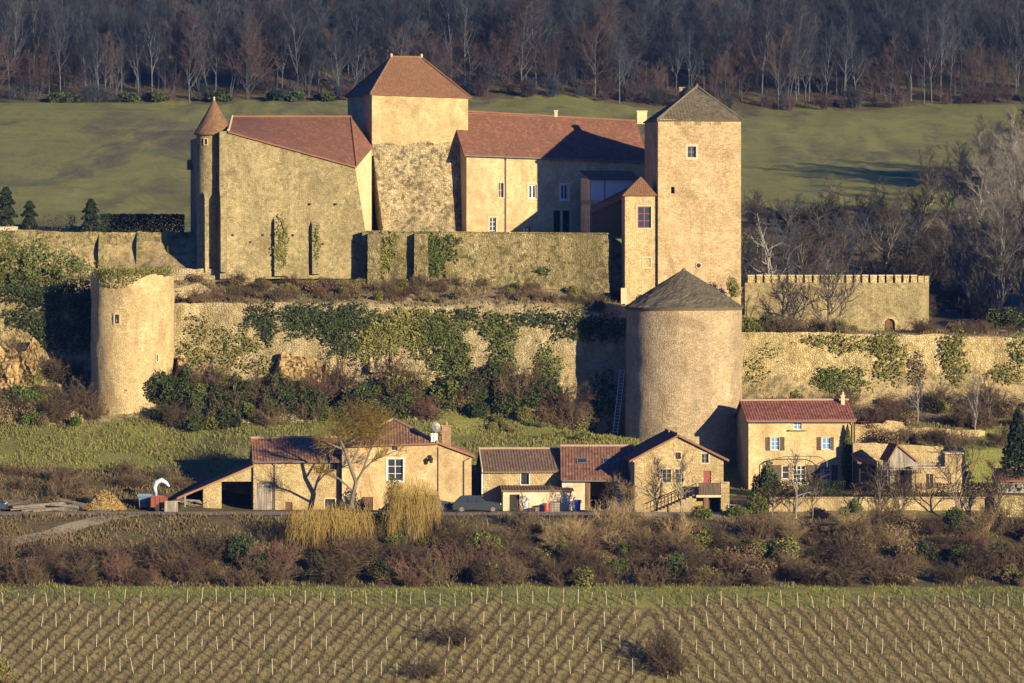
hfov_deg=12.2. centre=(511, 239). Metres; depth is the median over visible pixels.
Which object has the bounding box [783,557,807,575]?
bramble bush
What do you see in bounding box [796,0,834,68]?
woodland tree
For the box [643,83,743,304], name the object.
keep tower
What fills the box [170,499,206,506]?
firewood heap
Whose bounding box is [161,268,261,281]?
retaining wall
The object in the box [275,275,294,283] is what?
bramble bush
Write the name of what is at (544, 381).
evergreen bush
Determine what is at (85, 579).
bramble bush
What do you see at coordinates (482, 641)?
vine row
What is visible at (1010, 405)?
dry bush
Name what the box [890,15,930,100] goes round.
woodland tree
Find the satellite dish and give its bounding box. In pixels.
[431,422,439,441]
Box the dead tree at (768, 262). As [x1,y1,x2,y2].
[744,209,804,282]
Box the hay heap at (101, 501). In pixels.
[79,489,125,510]
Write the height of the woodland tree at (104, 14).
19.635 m
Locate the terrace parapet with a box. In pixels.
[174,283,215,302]
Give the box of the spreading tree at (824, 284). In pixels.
[788,250,864,323]
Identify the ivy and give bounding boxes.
[0,270,90,356]
[174,313,292,375]
[242,300,281,347]
[272,212,290,273]
[272,294,394,369]
[312,224,320,269]
[352,302,430,381]
[379,226,398,277]
[399,301,478,385]
[420,227,462,281]
[444,302,626,343]
[468,312,522,380]
[530,339,566,391]
[533,266,552,275]
[582,360,625,432]
[744,342,785,390]
[793,332,870,357]
[809,362,873,395]
[864,323,914,391]
[907,350,927,389]
[935,327,971,388]
[982,362,1023,387]
[1006,328,1023,371]
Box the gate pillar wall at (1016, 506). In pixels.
[993,495,1023,516]
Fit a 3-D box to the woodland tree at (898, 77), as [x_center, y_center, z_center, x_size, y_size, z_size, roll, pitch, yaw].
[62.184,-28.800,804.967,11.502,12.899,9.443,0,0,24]
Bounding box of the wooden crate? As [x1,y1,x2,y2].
[550,501,559,511]
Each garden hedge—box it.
[763,480,846,503]
[850,481,999,496]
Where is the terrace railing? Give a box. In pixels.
[877,462,935,482]
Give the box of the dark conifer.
[994,408,1023,490]
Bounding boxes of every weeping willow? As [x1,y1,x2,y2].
[285,497,375,554]
[381,473,443,545]
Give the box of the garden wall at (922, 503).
[769,497,992,511]
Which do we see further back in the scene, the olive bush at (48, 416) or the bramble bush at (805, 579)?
the olive bush at (48, 416)
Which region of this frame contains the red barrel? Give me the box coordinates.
[543,503,549,511]
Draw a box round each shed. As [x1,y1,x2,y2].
[177,462,252,508]
[880,442,919,491]
[991,468,1023,492]
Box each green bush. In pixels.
[3,388,32,405]
[10,383,37,397]
[19,411,44,424]
[24,390,41,406]
[44,386,55,396]
[68,415,81,427]
[180,399,206,413]
[188,381,208,401]
[226,285,238,291]
[237,402,256,420]
[318,535,344,552]
[320,406,342,421]
[339,383,372,412]
[370,378,388,397]
[374,401,406,418]
[381,532,408,548]
[397,387,424,407]
[414,536,434,550]
[429,380,468,405]
[437,393,476,412]
[461,528,503,556]
[514,383,533,400]
[523,420,534,425]
[606,557,631,573]
[611,540,628,555]
[690,505,712,519]
[697,522,708,533]
[717,538,731,548]
[722,504,747,515]
[743,491,768,514]
[837,507,853,518]
[949,544,978,560]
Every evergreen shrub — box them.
[47,91,64,97]
[48,92,74,102]
[61,95,81,102]
[118,91,143,101]
[145,91,165,102]
[162,92,170,99]
[207,90,232,102]
[265,89,286,98]
[272,92,284,100]
[277,94,288,100]
[285,90,305,101]
[319,92,336,101]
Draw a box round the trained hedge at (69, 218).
[38,214,76,231]
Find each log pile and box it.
[0,497,39,506]
[10,498,109,511]
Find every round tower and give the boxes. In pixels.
[90,273,174,413]
[624,268,742,466]
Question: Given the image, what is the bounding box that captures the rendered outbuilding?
[500,485,573,510]
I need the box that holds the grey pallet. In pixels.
[164,501,177,511]
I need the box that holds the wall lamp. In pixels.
[428,455,432,462]
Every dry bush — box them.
[0,398,19,413]
[0,406,17,424]
[9,554,40,575]
[12,394,39,403]
[13,399,44,416]
[32,413,49,426]
[39,356,63,373]
[63,474,76,482]
[66,556,84,566]
[68,493,84,499]
[76,487,92,496]
[83,495,94,501]
[186,294,200,302]
[188,273,204,281]
[199,293,211,299]
[218,278,226,285]
[226,294,237,301]
[228,278,242,286]
[246,563,277,580]
[251,292,264,298]
[260,282,271,289]
[279,291,290,299]
[301,280,319,291]
[338,381,356,394]
[348,284,361,292]
[352,291,365,295]
[359,559,376,573]
[364,511,387,520]
[366,283,378,290]
[384,544,414,560]
[423,541,454,554]
[433,296,447,302]
[437,276,455,284]
[449,288,467,299]
[450,395,475,410]
[505,427,516,433]
[513,294,523,300]
[513,532,530,540]
[532,294,547,300]
[534,422,544,427]
[536,405,559,417]
[545,294,558,302]
[595,554,616,566]
[604,523,630,537]
[632,568,657,582]
[650,552,685,574]
[724,545,755,561]
[736,559,777,582]
[739,543,762,561]
[766,558,790,569]
[806,537,820,545]
[835,535,871,553]
[840,536,878,556]
[856,415,882,423]
[875,427,901,443]
[878,523,909,541]
[887,522,917,538]
[889,537,919,559]
[893,572,917,585]
[897,411,921,425]
[897,515,921,535]
[926,541,938,556]
[946,321,965,330]
[962,526,978,535]
[970,420,981,428]
[985,568,1001,577]
[993,397,1020,416]
[999,569,1017,582]
[1013,578,1023,586]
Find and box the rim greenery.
[91,267,173,287]
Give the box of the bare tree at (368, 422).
[304,394,410,509]
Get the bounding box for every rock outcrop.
[0,337,42,391]
[40,408,84,425]
[174,355,208,392]
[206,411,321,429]
[275,352,329,389]
[366,352,396,371]
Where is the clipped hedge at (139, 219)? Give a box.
[98,213,184,231]
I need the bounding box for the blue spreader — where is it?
[137,494,152,508]
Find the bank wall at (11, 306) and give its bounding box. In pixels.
[0,293,90,353]
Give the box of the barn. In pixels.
[250,436,340,509]
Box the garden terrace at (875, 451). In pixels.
[852,442,964,488]
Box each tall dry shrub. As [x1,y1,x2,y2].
[534,518,569,546]
[536,518,577,549]
[551,519,593,542]
[554,518,589,548]
[558,519,591,546]
[560,511,600,531]
[571,520,599,546]
[580,521,610,541]
[583,499,633,530]
[591,526,640,552]
[597,527,624,546]
[598,506,637,530]
[601,512,628,532]
[606,499,640,525]
[615,518,652,551]
[617,500,658,530]
[622,508,661,533]
[643,526,666,540]
[653,509,699,545]
[772,506,804,533]
[776,517,815,541]
[823,505,869,536]
[856,501,884,523]
[858,518,890,545]
[877,526,908,547]
[888,508,923,521]
[963,507,1001,531]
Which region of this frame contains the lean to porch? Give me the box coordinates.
[851,454,879,490]
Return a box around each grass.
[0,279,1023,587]
[0,407,1023,682]
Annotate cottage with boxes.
[476,447,561,504]
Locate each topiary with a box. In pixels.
[0,186,17,225]
[19,200,39,229]
[76,198,105,231]
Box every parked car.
[0,501,7,510]
[409,494,451,511]
[452,495,501,511]
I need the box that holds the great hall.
[187,97,372,278]
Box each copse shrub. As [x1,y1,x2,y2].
[741,182,773,218]
[741,199,764,223]
[745,245,773,264]
[759,199,789,226]
[782,201,816,225]
[786,202,811,221]
[800,218,829,255]
[818,200,847,224]
[827,211,864,250]
[828,208,846,227]
[831,239,850,259]
[863,234,880,255]
[864,195,889,221]
[876,263,902,282]
[881,196,897,217]
[885,209,912,236]
[891,246,925,281]
[905,248,950,280]
[909,224,939,258]
[914,228,939,255]
[921,220,943,238]
[922,247,954,285]
[923,270,948,310]
[929,272,960,304]
[929,294,941,315]
[931,221,952,245]
[939,273,966,303]
[940,268,977,314]
[946,290,977,318]
[966,283,1011,326]
[968,282,1009,319]
[975,280,1008,298]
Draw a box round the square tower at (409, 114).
[344,53,470,230]
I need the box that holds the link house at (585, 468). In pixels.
[560,444,633,509]
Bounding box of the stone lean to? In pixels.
[909,451,963,492]
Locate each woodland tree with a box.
[0,0,33,95]
[0,0,49,94]
[0,8,43,76]
[0,11,30,88]
[0,32,24,83]
[0,38,35,97]
[3,0,52,74]
[10,33,68,100]
[14,0,48,87]
[17,6,55,90]
[26,0,99,85]
[33,0,74,93]
[34,0,60,76]
[41,0,69,83]
[41,0,82,75]
[42,0,76,90]
[49,6,83,91]
[54,0,100,75]
[57,45,100,97]
[59,43,84,84]
[62,10,80,85]
[65,0,115,90]
[68,14,114,96]
[70,0,116,71]
[70,22,111,100]
[72,1,121,84]
[73,0,138,88]
[96,19,123,92]
[98,0,138,92]
[105,19,130,85]
[106,51,129,100]
[110,2,136,71]
[112,0,171,94]
[119,12,154,90]
[120,0,166,87]
[124,0,171,90]
[134,0,148,74]
[140,4,176,87]
[147,25,178,89]
[148,0,172,71]
[148,0,176,87]
[148,1,200,92]
[152,49,177,91]
[157,0,227,92]
[158,0,188,70]
[161,64,191,97]
[165,16,188,90]
[168,0,234,89]
[171,17,212,95]
[174,0,224,98]
[177,15,209,102]
[185,0,209,74]
[185,8,232,89]
[196,0,236,89]
[211,22,250,92]
[215,0,259,76]
[215,15,268,94]
[216,10,240,72]
[218,0,261,94]
[220,8,251,84]
[223,8,285,98]
[230,0,266,77]
[234,0,300,93]
[237,22,261,88]
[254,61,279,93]
[257,12,294,88]
[263,0,296,76]
[264,1,299,89]
[264,19,294,87]
[270,0,307,87]
[270,0,318,90]
[274,12,332,89]
[278,18,323,90]
[281,0,338,76]
[281,6,309,89]
[287,24,333,99]
[292,0,331,84]
[292,0,349,92]
[299,20,333,94]
[306,0,347,74]
[314,27,345,92]
[319,14,372,84]
[321,29,354,99]
[323,19,367,82]
[329,0,382,78]
[330,0,367,80]
[335,0,394,73]
[336,0,376,82]
[341,23,372,84]
[342,30,376,83]
[355,45,387,79]
[357,0,384,69]
[357,0,406,64]
[362,0,395,57]
[365,0,402,59]
[379,0,422,55]
[381,1,428,55]
[388,0,426,54]
[388,26,414,55]
[400,0,439,55]
[401,15,434,57]
[404,0,446,62]
[404,30,447,70]
[407,21,469,78]
[418,0,474,71]
[424,0,467,79]
[424,27,456,70]
[427,0,460,73]
[436,49,463,81]
[438,0,469,74]
[439,16,465,85]
[441,0,501,84]
[446,29,493,80]
[450,0,488,79]
[454,0,496,82]
[454,0,502,82]
[454,0,520,84]
[468,23,507,79]
[477,0,518,70]
[477,16,530,91]
[479,0,505,72]
[480,56,498,96]
[493,1,515,70]
[498,0,535,89]
[498,0,564,80]
[502,0,531,77]
[509,0,547,94]
[511,0,571,89]
[511,1,538,76]
[514,0,544,70]
[516,0,569,71]
[520,13,550,78]
[521,24,579,92]
[522,16,551,85]
[527,0,568,74]
[528,0,562,74]
[532,0,562,64]
[543,22,573,85]
[544,0,573,70]
[555,0,609,63]
[555,50,579,89]
[556,0,639,93]
[557,0,587,78]
[558,0,579,60]
[559,52,580,92]
[564,0,632,89]
[566,1,596,87]
[566,28,589,83]
[568,8,623,99]
[574,0,614,51]
[575,0,596,73]
[579,32,633,97]
[601,0,632,83]
[601,23,640,101]
[607,31,644,102]
[612,13,627,44]
[614,0,654,84]
[615,1,658,86]
[622,0,671,77]
[623,0,670,79]
[623,15,660,94]
[628,55,659,99]
[644,1,671,76]
[645,57,678,102]
[648,30,675,88]
[653,25,689,77]
[656,18,689,100]
[660,0,688,81]
[667,0,752,86]
[667,1,745,78]
[669,0,712,88]
[669,4,715,89]
[675,0,717,89]
[675,21,715,85]
[680,0,711,85]
[687,0,715,80]
[691,42,744,103]
[693,0,744,97]
[705,6,747,96]
[706,4,745,57]
[709,0,743,79]
[713,10,781,101]
[724,27,753,80]
[726,16,749,87]
[729,0,763,82]
[729,0,781,105]
[730,20,762,88]
[734,18,770,95]
[735,2,773,80]
[753,23,810,108]
[755,18,795,93]
[756,13,793,86]
[757,0,825,109]
[758,12,796,94]
[770,0,815,90]
[780,0,819,94]
[781,0,823,99]
[781,10,815,84]
[785,0,832,91]
[791,26,826,106]
[792,33,821,101]
[794,22,850,96]
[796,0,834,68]
[803,0,868,101]
[812,11,838,80]
[815,5,852,96]
[815,21,847,102]
[816,7,859,91]
[827,0,863,78]
[829,16,848,89]
[830,0,855,63]
[831,26,858,98]
[834,4,872,90]
[835,17,878,85]
[840,3,900,101]
[840,30,882,106]
[843,0,892,76]
[850,33,908,101]
[856,15,900,100]
[859,0,898,93]
[859,58,877,97]
[865,0,916,92]
[872,26,899,77]
[874,29,915,94]
[880,0,938,78]
[882,0,941,87]
[882,11,924,95]
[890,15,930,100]
[893,13,924,87]
[895,30,947,93]
[903,37,940,103]
[907,0,949,79]
[913,4,954,102]
[914,30,962,87]
[916,0,962,100]
[917,0,954,72]
[920,14,967,94]
[936,0,974,89]
[939,53,970,100]
[941,0,973,74]
[947,34,993,98]
[948,10,981,82]
[958,0,996,87]
[961,0,1008,77]
[962,0,992,75]
[973,1,1013,82]
[976,30,1004,87]
[980,0,1023,85]
[980,42,1015,96]
[991,0,1023,92]
[994,1,1014,77]
[995,0,1023,77]
[996,31,1023,97]
[1001,40,1023,88]
[1002,0,1023,56]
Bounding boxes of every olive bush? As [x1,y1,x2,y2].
[24,364,44,384]
[29,383,53,394]
[40,393,51,404]
[46,414,57,422]
[202,411,224,430]
[205,366,231,385]
[217,406,237,428]
[218,374,231,389]
[279,281,292,290]
[291,284,300,292]
[295,410,306,419]
[305,277,316,283]
[332,280,350,284]
[338,284,348,296]
[343,568,358,582]
[351,279,360,285]
[358,278,366,287]
[365,512,389,533]
[372,290,383,300]
[385,373,409,395]
[395,287,406,294]
[395,369,418,384]
[398,277,407,288]
[413,376,430,396]
[425,296,432,301]
[426,383,441,399]
[430,528,454,542]
[437,375,460,385]
[440,370,469,384]
[455,385,475,404]
[478,562,497,583]
[489,422,498,429]
[490,413,504,424]
[493,371,513,390]
[499,422,507,428]
[501,288,515,295]
[507,283,519,291]
[514,405,531,421]
[521,289,529,297]
[523,546,551,566]
[540,432,548,439]
[552,539,567,558]
[565,285,578,294]
[565,292,579,299]
[568,416,589,431]
[569,565,594,586]
[572,433,583,440]
[578,294,587,301]
[686,528,714,548]
[689,563,719,584]
[707,547,726,560]
[717,556,742,574]
[748,541,766,557]
[771,536,800,560]
[787,389,804,398]
[816,324,824,331]
[835,319,845,332]
[849,324,858,331]
[926,399,953,413]
[999,429,1009,440]
[1002,562,1017,574]
[1013,571,1023,580]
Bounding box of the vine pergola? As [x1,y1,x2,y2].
[769,456,826,461]
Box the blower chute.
[149,478,169,501]
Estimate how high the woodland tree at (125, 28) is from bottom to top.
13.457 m
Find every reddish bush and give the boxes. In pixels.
[0,551,12,564]
[5,462,22,475]
[14,549,72,576]
[65,545,91,560]
[97,549,133,573]
[97,553,136,585]
[112,457,141,474]
[141,557,159,572]
[143,563,164,578]
[159,546,208,577]
[206,285,227,298]
[236,371,264,388]
[254,533,311,570]
[285,272,300,283]
[293,377,343,405]
[308,283,329,294]
[312,350,363,394]
[316,532,358,560]
[324,280,346,291]
[335,513,387,542]
[368,553,422,581]
[374,560,429,585]
[382,379,444,414]
[395,290,408,296]
[397,569,428,586]
[401,393,450,421]
[427,534,470,572]
[447,377,491,406]
[463,532,505,568]
[492,525,515,542]
[508,287,530,298]
[519,369,555,383]
[527,286,549,300]
[527,531,545,541]
[531,390,591,428]
[564,522,608,553]
[583,547,613,562]
[624,519,650,539]
[655,513,706,543]
[659,554,709,584]
[661,514,704,529]
[716,548,750,576]
[725,554,772,574]
[739,524,762,539]
[746,558,773,576]
[778,311,805,329]
[780,558,803,579]
[797,326,811,331]
[847,513,872,525]
[858,402,895,434]
[862,389,909,416]
[908,314,938,332]
[937,528,991,553]
[939,519,966,534]
[959,529,989,548]
[966,319,991,332]
[987,386,1009,404]
[988,553,1008,569]
[999,539,1023,568]
[1003,323,1020,332]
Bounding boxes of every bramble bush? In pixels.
[0,329,28,362]
[0,362,12,381]
[0,395,26,414]
[0,458,18,475]
[0,521,34,560]
[0,538,13,562]
[0,562,26,583]
[1,551,45,586]
[19,349,48,378]
[22,380,56,396]
[25,528,65,564]
[33,474,77,499]
[35,388,80,417]
[35,555,64,578]
[36,461,71,484]
[39,350,82,383]
[40,394,76,425]
[53,378,99,409]
[56,551,108,584]
[61,354,90,377]
[63,373,91,396]
[64,472,88,491]
[68,564,107,586]
[73,545,96,561]
[74,390,109,420]
[98,540,135,567]
[115,471,155,488]
[124,528,189,567]
[145,541,187,577]
[153,394,205,429]
[158,553,192,576]
[164,536,198,562]
[173,573,190,582]
[174,518,237,562]
[178,358,228,383]
[184,283,211,303]
[189,362,231,392]
[190,397,221,423]
[193,561,222,583]
[198,371,231,392]
[201,527,235,561]
[201,563,229,582]
[204,383,248,413]
[215,563,262,586]
[226,267,250,282]
[235,286,259,296]
[240,375,283,398]
[245,369,293,404]
[245,379,278,404]
[246,276,273,291]
[251,393,299,427]
[251,553,299,583]
[255,528,282,542]
[267,285,292,301]
[271,368,326,393]
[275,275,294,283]
[284,372,314,392]
[288,524,343,554]
[290,276,307,288]
[291,392,324,423]
[306,543,365,584]
[310,549,342,569]
[311,290,323,297]
[317,368,352,394]
[318,276,339,286]
[320,386,345,401]
[326,530,398,572]
[335,495,372,524]
[336,521,384,544]
[364,349,432,388]
[368,368,422,399]
[374,273,399,292]
[379,288,395,299]
[383,532,433,571]
[383,541,424,566]
[400,651,447,680]
[405,277,427,295]
[407,564,441,585]
[410,270,434,286]
[410,544,427,555]
[410,546,463,584]
[416,509,449,531]
[417,504,463,541]
[424,614,480,648]
[430,511,461,531]
[430,517,484,556]
[434,283,450,292]
[459,518,492,539]
[464,549,510,585]
[470,359,518,397]
[483,557,530,584]
[484,553,509,576]
[489,366,539,407]
[491,550,518,573]
[496,354,518,377]
[498,552,534,580]
[500,542,554,568]
[504,536,529,552]
[506,360,549,389]
[507,500,541,528]
[519,275,543,293]
[526,373,600,411]
[528,522,543,529]
[543,558,571,586]
[546,398,598,430]
[547,535,602,566]
[551,399,594,422]
[557,512,582,526]
[561,549,608,586]
[570,544,622,580]
[579,515,619,539]
[588,294,607,312]
[589,294,603,300]
[599,533,628,549]
[612,286,620,299]
[629,525,675,551]
[629,525,687,558]
[632,617,685,664]
[636,509,679,536]
[636,540,673,559]
[645,642,693,677]
[654,513,698,542]
[656,514,696,540]
[663,527,709,560]
[679,543,726,573]
[706,521,724,536]
[709,530,738,551]
[734,504,779,539]
[736,530,771,545]
[747,564,776,586]
[761,312,799,332]
[761,524,775,538]
[766,312,810,332]
[782,554,825,583]
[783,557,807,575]
[795,575,821,583]
[797,529,827,540]
[799,310,824,331]
[809,315,832,331]
[812,546,868,587]
[815,313,845,332]
[819,526,860,544]
[829,529,885,569]
[835,512,886,542]
[835,516,890,543]
[836,384,863,404]
[853,410,871,425]
[853,551,887,568]
[858,551,898,584]
[863,493,908,528]
[873,402,911,422]
[876,396,920,417]
[885,548,928,572]
[885,555,919,579]
[890,573,915,584]
[894,421,923,442]
[899,550,927,569]
[908,314,943,333]
[917,516,947,536]
[920,380,963,407]
[922,426,945,440]
[925,555,961,581]
[933,560,971,584]
[942,401,992,426]
[949,547,982,565]
[952,396,975,411]
[958,401,989,427]
[958,527,1016,578]
[960,386,996,404]
[960,517,984,534]
[965,490,1018,530]
[976,396,1016,418]
[1001,402,1023,424]
[1009,524,1023,537]
[1011,537,1023,560]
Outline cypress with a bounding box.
[841,424,851,488]
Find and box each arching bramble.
[0,390,43,415]
[3,474,41,491]
[21,464,42,477]
[37,568,53,581]
[44,380,62,396]
[46,389,88,412]
[56,548,87,567]
[60,386,102,410]
[61,468,82,476]
[63,546,101,565]
[70,535,134,567]
[75,371,90,382]
[79,408,103,420]
[106,470,139,488]
[108,561,158,585]
[122,563,158,585]
[127,542,163,562]
[151,467,169,478]
[164,475,202,489]
[164,548,223,572]
[177,564,208,584]
[227,289,250,298]
[230,565,263,582]
[234,537,291,570]
[264,543,294,562]
[276,519,301,538]
[282,287,301,298]
[290,532,312,541]
[321,569,355,586]
[330,528,386,554]
[334,285,355,294]
[336,291,353,299]
[355,285,371,293]
[380,542,398,552]
[387,534,427,557]
[391,521,421,539]
[428,531,451,552]
[430,280,450,287]
[432,555,460,581]
[445,545,497,579]
[448,275,467,285]
[473,273,492,287]
[487,521,532,541]
[492,538,521,560]
[507,544,529,557]
[508,531,535,545]
[525,546,564,568]
[527,555,579,582]
[531,553,556,568]
[537,564,568,582]
[559,295,575,301]
[568,293,592,305]
[570,565,605,585]
[592,560,633,584]
[611,290,620,301]
[613,538,653,560]
[619,546,652,567]
[627,555,676,586]
[648,509,696,530]
[660,509,695,522]
[690,564,744,585]
[701,544,726,559]
[711,548,744,566]
[712,567,753,585]
[759,542,810,573]
[760,561,782,575]
[793,563,831,586]
[794,540,839,565]
[798,518,830,533]
[818,528,881,559]
[821,513,854,536]
[834,521,881,549]
[859,554,890,571]
[860,553,914,580]
[861,548,889,561]
[869,563,911,583]
[909,553,932,568]
[912,510,949,536]
[914,386,945,406]
[915,527,965,555]
[920,425,956,442]
[936,410,958,424]
[940,425,982,447]
[940,551,987,578]
[948,325,960,333]
[952,404,988,426]
[957,322,977,334]
[963,388,1013,411]
[964,543,1010,566]
[972,317,1005,333]
[978,410,998,429]
[979,428,1010,447]
[995,520,1017,534]
[1010,324,1023,331]
[1010,517,1023,531]
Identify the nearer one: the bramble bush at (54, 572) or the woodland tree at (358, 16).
the bramble bush at (54, 572)
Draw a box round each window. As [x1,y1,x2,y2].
[113,313,120,324]
[324,498,335,509]
[329,463,338,469]
[386,457,404,482]
[488,216,497,231]
[497,182,504,198]
[520,473,529,484]
[523,227,528,231]
[527,183,537,199]
[559,183,569,200]
[636,205,652,229]
[642,256,651,268]
[661,468,671,483]
[674,451,681,459]
[674,468,684,483]
[685,144,697,159]
[700,452,709,463]
[770,437,779,450]
[781,465,788,479]
[792,465,805,483]
[793,422,801,429]
[821,437,830,449]
[821,465,831,480]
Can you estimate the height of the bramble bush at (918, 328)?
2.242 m
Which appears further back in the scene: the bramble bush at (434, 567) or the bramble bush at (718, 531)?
the bramble bush at (718, 531)
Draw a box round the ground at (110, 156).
[0,0,1023,682]
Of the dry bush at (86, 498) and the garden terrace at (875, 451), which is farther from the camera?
the garden terrace at (875, 451)
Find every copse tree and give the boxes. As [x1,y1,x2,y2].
[741,205,778,274]
[741,227,797,283]
[741,247,763,299]
[742,254,783,304]
[750,192,804,274]
[755,197,838,276]
[770,230,813,281]
[785,241,842,282]
[792,200,859,270]
[810,172,856,235]
[811,244,863,282]
[832,213,874,280]
[839,202,875,273]
[843,176,893,239]
[848,238,907,282]
[858,184,919,263]
[873,233,920,282]
[886,171,956,237]
[886,203,924,266]
[898,242,945,286]
[908,147,950,204]
[919,210,960,267]
[920,112,1008,227]
[924,164,1023,293]
[925,172,962,226]
[926,188,1012,315]
[929,139,984,220]
[932,197,987,285]
[960,116,1023,227]
[962,178,1023,312]
[967,119,1003,176]
[968,158,1023,312]
[971,139,1023,286]
[982,166,1023,265]
[990,107,1023,197]
[995,87,1023,158]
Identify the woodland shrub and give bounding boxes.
[3,85,21,101]
[15,77,44,100]
[77,79,108,101]
[78,80,102,102]
[93,86,115,102]
[113,91,122,101]
[136,86,157,100]
[158,86,174,100]
[193,81,220,100]
[269,85,291,100]
[326,73,352,97]
[338,82,355,99]
[339,81,357,99]
[352,74,368,85]
[460,76,479,94]
[471,76,496,96]
[494,78,515,93]
[504,75,536,96]
[517,77,538,95]
[523,82,540,97]
[538,72,564,96]
[550,78,565,95]
[571,84,590,98]
[574,75,602,96]
[574,77,596,96]
[592,90,609,100]
[597,79,622,98]
[620,80,648,101]
[621,77,650,101]
[636,86,658,100]
[644,84,667,105]
[648,86,672,105]
[675,84,693,98]
[715,93,732,104]
[722,93,734,107]
[756,90,776,108]
[771,89,800,106]
[776,93,797,109]
[804,89,832,109]
[831,84,868,107]
[834,82,861,108]
[836,85,866,107]
[837,96,847,108]
[863,93,876,104]
[890,85,915,106]
[928,84,950,100]
[943,94,954,103]
[950,77,985,97]
[958,86,979,103]
[971,88,987,103]
[977,86,997,103]
[985,84,1003,99]
[997,84,1019,102]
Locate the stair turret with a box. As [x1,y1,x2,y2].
[619,177,657,304]
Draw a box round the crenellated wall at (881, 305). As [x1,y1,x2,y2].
[745,274,928,331]
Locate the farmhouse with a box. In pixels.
[342,418,474,509]
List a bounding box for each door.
[255,482,272,509]
[285,502,291,509]
[362,497,372,509]
[509,494,518,510]
[554,211,559,231]
[563,211,568,231]
[600,482,611,507]
[703,471,710,491]
[709,497,718,510]
[884,319,894,330]
[896,470,903,487]
[926,474,932,488]
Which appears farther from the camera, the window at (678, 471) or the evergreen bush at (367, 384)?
the evergreen bush at (367, 384)
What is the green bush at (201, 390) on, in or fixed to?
on the ground at (110, 156)
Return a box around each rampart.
[0,226,185,267]
[174,302,626,435]
[362,231,611,299]
[742,332,1023,385]
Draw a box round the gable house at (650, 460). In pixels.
[623,427,728,512]
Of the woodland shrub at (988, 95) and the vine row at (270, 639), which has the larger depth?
the woodland shrub at (988, 95)
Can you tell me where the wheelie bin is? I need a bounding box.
[574,500,580,511]
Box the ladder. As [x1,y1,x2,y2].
[612,369,624,435]
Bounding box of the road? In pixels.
[0,511,721,519]
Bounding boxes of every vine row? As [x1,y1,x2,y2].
[0,590,25,622]
[0,590,69,662]
[0,591,83,680]
[1,589,40,632]
[3,591,52,647]
[4,588,99,682]
[22,589,114,681]
[39,590,129,682]
[54,591,143,682]
[71,592,161,682]
[86,593,175,682]
[99,590,188,682]
[118,592,205,682]
[131,591,220,682]
[150,594,236,682]
[163,592,248,682]
[185,588,265,681]
[198,593,281,682]
[213,592,296,682]
[226,589,310,682]
[240,592,327,682]
[257,594,338,682]
[272,593,354,682]
[288,594,369,682]
[307,592,383,682]
[320,592,399,682]
[338,590,414,681]
[355,591,430,682]
[367,588,445,682]
[380,588,461,682]
[398,592,475,682]
[416,588,492,682]
[430,590,504,682]
[443,590,521,682]
[462,590,535,682]
[475,589,551,682]
[491,588,566,682]
[508,593,581,682]
[527,590,598,682]
[539,592,611,682]
[561,588,626,681]
[574,592,642,682]
[588,608,645,682]
[604,632,638,682]
[621,650,644,682]
[654,591,722,682]
[655,610,708,682]
[670,594,739,682]
[685,589,755,682]
[699,589,773,682]
[712,588,786,682]
[731,590,802,682]
[746,588,820,682]
[764,594,833,682]
[775,593,851,682]
[791,592,868,682]
[808,594,877,682]
[821,592,895,682]
[835,590,911,682]
[849,591,926,682]
[863,588,941,682]
[886,597,957,682]
[893,591,974,682]
[912,593,990,682]
[925,588,1007,682]
[939,588,1021,682]
[955,590,1022,671]
[971,593,1023,654]
[986,587,1023,637]
[1002,592,1023,623]
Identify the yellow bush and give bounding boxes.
[0,657,22,682]
[385,475,404,511]
[726,276,743,300]
[742,316,759,331]
[742,321,761,331]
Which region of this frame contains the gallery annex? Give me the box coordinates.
[579,170,638,236]
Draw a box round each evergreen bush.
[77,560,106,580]
[143,369,179,403]
[152,402,171,420]
[166,361,202,386]
[172,380,197,407]
[180,411,206,432]
[182,396,209,421]
[203,388,237,405]
[205,389,242,415]
[206,379,228,402]
[217,404,242,427]
[223,371,245,392]
[227,532,257,563]
[232,377,261,405]
[246,386,281,408]
[251,551,284,569]
[254,394,281,418]
[263,371,292,411]
[280,387,307,413]
[291,385,331,419]
[293,379,304,389]
[301,569,321,582]
[307,549,326,570]
[333,384,374,420]
[357,380,373,395]
[359,533,380,548]
[369,556,397,583]
[374,391,412,420]
[398,381,426,402]
[403,506,433,531]
[453,372,490,402]
[465,399,493,418]
[478,359,507,392]
[480,363,509,393]
[491,387,527,416]
[492,529,503,538]
[520,381,550,405]
[523,375,563,409]
[571,411,588,430]
[662,549,691,584]
[734,535,761,550]
[748,316,767,331]
[751,458,780,494]
[752,313,777,323]
[762,536,790,559]
[763,317,775,331]
[774,248,797,266]
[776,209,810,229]
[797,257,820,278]
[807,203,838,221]
[820,568,831,581]
[838,498,864,519]
[897,234,933,254]
[912,537,939,562]
[932,228,962,244]
[939,505,969,532]
[985,307,1023,328]
[988,538,1014,567]
[1011,313,1023,327]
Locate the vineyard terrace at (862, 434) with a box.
[854,420,984,442]
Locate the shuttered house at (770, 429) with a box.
[734,392,856,489]
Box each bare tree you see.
[304,394,410,509]
[541,485,557,510]
[600,471,621,511]
[614,476,639,511]
[666,450,697,512]
[762,479,783,514]
[779,446,829,518]
[788,468,825,517]
[864,458,895,507]
[881,467,929,513]
[907,377,923,423]
[921,422,985,508]
[962,374,981,440]
[967,370,1000,418]
[980,458,1014,514]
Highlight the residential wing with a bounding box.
[456,110,647,238]
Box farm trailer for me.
[150,496,170,510]
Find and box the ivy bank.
[0,224,107,293]
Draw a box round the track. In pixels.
[0,513,157,545]
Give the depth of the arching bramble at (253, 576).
382.95 m

